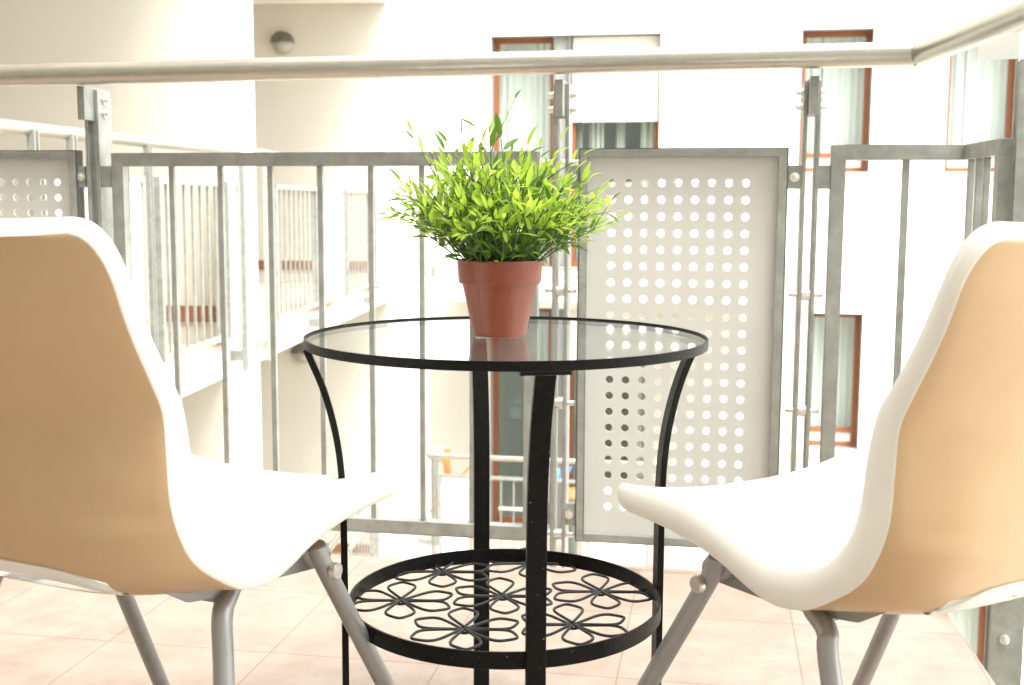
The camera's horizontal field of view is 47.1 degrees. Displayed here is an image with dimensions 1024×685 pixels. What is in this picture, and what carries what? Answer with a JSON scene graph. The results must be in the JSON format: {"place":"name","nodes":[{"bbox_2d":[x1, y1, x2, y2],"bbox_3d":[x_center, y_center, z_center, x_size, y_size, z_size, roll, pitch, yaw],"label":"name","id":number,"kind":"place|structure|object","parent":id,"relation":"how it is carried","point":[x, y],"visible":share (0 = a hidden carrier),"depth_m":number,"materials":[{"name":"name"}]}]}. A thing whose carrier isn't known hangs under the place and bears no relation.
{"place":"outdoors","nodes":[
{"label":"outdoors","id":0,"kind":"place"},
{"bbox_2d":[429,448,473,538],"bbox_3d":[-0.530,1.598,12.129,0.583,1.078,0.400,1,7,10],"label":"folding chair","id":1,"kind":"object","parent":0,"point":[446,463],"visible":0.2,"depth_m":11.91,"materials":[{"name":"orange wood"}]},
{"bbox_2d":[0,554,995,684],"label":"floor","id":2,"kind":"structure","parent":0,"point":[287,630],"depth_m":2.14,"materials":[{"name":"beige tile"}]},
{"bbox_2d":[0,217,398,684],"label":"shell chair","id":3,"kind":"object","parent":2,"relation":"on","point":[110,484],"visible":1,"depth_m":1.17,"materials":[{"name":"white plastic"}]},
{"bbox_2d":[303,316,708,684],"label":"bistro table","id":4,"kind":"object","parent":2,"relation":"on","point":[534,557],"visible":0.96,"depth_m":1.57,"materials":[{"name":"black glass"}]},
{"bbox_2d":[376,90,631,337],"bbox_3d":[-0.010,-0.176,1.597,0.349,0.333,0.325,0,7,0],"label":"potted plant","id":5,"kind":"object","parent":4,"relation":"on","point":[487,218],"visible":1,"depth_m":1.56,"materials":[{"name":"green plant"}]},
{"bbox_2d":[0,0,1023,684],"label":"balcony railing","id":6,"kind":"object","parent":2,"relation":"attached to","point":[770,174],"visible":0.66,"depth_m":2.49,"materials":[{"name":"metal"}]},
{"bbox_2d":[617,221,1023,684],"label":"shell chair","id":7,"kind":"object","parent":2,"relation":"on","point":[917,508],"visible":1,"depth_m":1.13,"materials":[{"name":"white plastic"}]},
{"bbox_2d":[499,506,522,510],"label":"ground","id":8,"kind":"structure","parent":0,"point":[515,508],"depth_m":25.96,"materials":[{"name":"white"}]},
{"bbox_2d":[0,0,407,558],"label":"residential wing","id":9,"kind":"structure","parent":8,"relation":"on","point":[348,115],"depth_m":8.10,"materials":[{"name":"white paint"}]},
{"bbox_2d":[0,118,248,371],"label":"railing","id":10,"kind":"object","parent":9,"relation":"attached to","point":[147,230],"visible":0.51,"depth_m":5.39,"materials":[{"name":"metal"}]},
{"bbox_2d":[270,31,293,54],"bbox_3d":[-2.239,-2.926,11.443,0.215,0.219,0.134,0,7,0],"label":"wall lamp","id":11,"kind":"object","parent":9,"relation":"attached to","point":[282,42],"visible":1,"depth_m":11.42,"materials":[{"name":"grey glass"}]},
{"bbox_2d":[291,342,307,362],"bbox_3d":[-2.107,0.106,11.790,0.216,0.219,0.134,0,7,0],"label":"wall lamp","id":12,"kind":"object","parent":9,"relation":"attached to","point":[298,353],"visible":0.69,"depth_m":11.76,"materials":[{"name":"grey glass"}]},
{"bbox_2d":[253,148,388,359],"bbox_3d":[-1.369,-0.763,9.094,0.115,1.265,4.300,1,7,4],"label":"railing","id":13,"kind":"object","parent":9,"relation":"attached to","point":[337,260],"visible":0.73,"depth_m":8.62,"materials":[{"name":"metal"}]},
{"bbox_2d":[328,469,391,557],"bbox_3d":[-1.382,2.117,9.434,0.115,1.265,4.300,1,7,4],"label":"railing","id":14,"kind":"object","parent":9,"relation":"attached to","point":[379,544],"visible":0.1,"depth_m":10.70,"materials":[{"name":"metal"}]},
{"bbox_2d":[561,487,577,553],"bbox_3d":[0.614,1.820,11.873,0.240,0.707,0.240,0,7,0],"label":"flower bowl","id":15,"kind":"object","parent":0,"point":[572,546],"visible":0.24,"depth_m":11.83,"materials":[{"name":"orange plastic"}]},
{"bbox_2d":[405,0,1023,684],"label":"apartment building","id":16,"kind":"structure","parent":0,"point":[965,96],"depth_m":12.11,"materials":[{"name":"white paint"}]},
{"bbox_2d":[418,445,444,545],"bbox_3d":[-0.796,1.587,12.399,0.400,1.034,0.400,0,7,0],"label":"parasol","id":17,"kind":"object","parent":16,"relation":"on","point":[424,540],"visible":0.43,"depth_m":12.31,"materials":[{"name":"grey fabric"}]},
{"bbox_2d":[490,308,551,528],"bbox_3d":[0.111,0.815,12.879,0.667,2.417,0.234,1,7,10],"label":"window","id":18,"kind":"structure","parent":16,"relation":"in","point":[494,356],"depth_m":12.99,"materials":[{"name":"brown wood"}]},
{"bbox_2d":[491,35,554,266],"bbox_3d":[0.135,-2.032,12.608,0.667,2.417,0.365,1,7,10],"label":"window","id":19,"kind":"structure","parent":16,"relation":"in","point":[529,109],"depth_m":12.69,"materials":[{"name":"grey glass"}]},
{"bbox_2d":[429,453,741,571],"bbox_3d":[0.770,1.755,11.415,3.210,1.265,0.130,1,7,10],"label":"railing","id":20,"kind":"object","parent":16,"relation":"on","point":[453,496],"visible":0.19,"depth_m":11.45,"materials":[{"name":"metal"}]},
{"bbox_2d":[549,466,571,479],"bbox_3d":[0.462,1.295,11.638,0.275,0.163,0.080,0,7,0],"label":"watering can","id":21,"kind":"object","parent":20,"relation":"hanging from","point":[558,472],"visible":0.27,"depth_m":11.61,"materials":[{"name":"blue plastic"}]},
{"bbox_2d":[431,160,749,277],"bbox_3d":[0.780,-1.085,11.080,3.203,1.265,0.130,1,7,10],"label":"railing","id":22,"kind":"object","parent":16,"relation":"on","point":[448,263],"visible":0.1,"depth_m":10.98,"materials":[{"name":"metal"}]},
{"bbox_2d":[569,309,655,487],"bbox_3d":[1.075,0.833,12.764,0.943,2.417,0.334,1,7,10],"label":"window","id":23,"kind":"structure","parent":16,"relation":"in","point":[573,355],"depth_m":12.86,"materials":[{"name":"grey"}]},
{"bbox_2d":[569,33,660,267],"bbox_3d":[1.087,-2.007,12.429,0.943,2.417,0.334,1,7,10],"label":"window","id":24,"kind":"structure","parent":16,"relation":"in","point":[620,98],"depth_m":12.33,"materials":[{"name":"grey glass"}]},
{"bbox_2d":[786,313,862,455],"bbox_3d":[3.283,0.414,12.322,0.764,1.474,0.411,1,7,10],"label":"window","id":25,"kind":"structure","parent":16,"relation":"in","point":[851,325],"depth_m":12.43,"materials":[{"name":"grey"}]},
{"bbox_2d":[798,28,873,176],"bbox_3d":[3.296,-2.426,11.987,0.764,1.474,0.411,1,7,10],"label":"window","id":26,"kind":"structure","parent":16,"relation":"in","point":[847,118],"depth_m":12.12,"materials":[{"name":"grey glass"}]},
{"bbox_2d":[947,606,985,664],"bbox_3d":[4.652,3.261,12.440,0.655,1.424,0.365,1,7,10],"label":"window","id":27,"kind":"structure","parent":16,"relation":"in","point":[971,622],"depth_m":12.53,"materials":[{"name":"grey"}]},
{"bbox_2d":[941,26,1020,177],"bbox_3d":[4.678,-2.392,11.750,0.725,1.474,0.411,1,7,10],"label":"window","id":28,"kind":"structure","parent":16,"relation":"in","point":[989,85],"depth_m":11.91,"materials":[{"name":"grey glass"}]}
]}

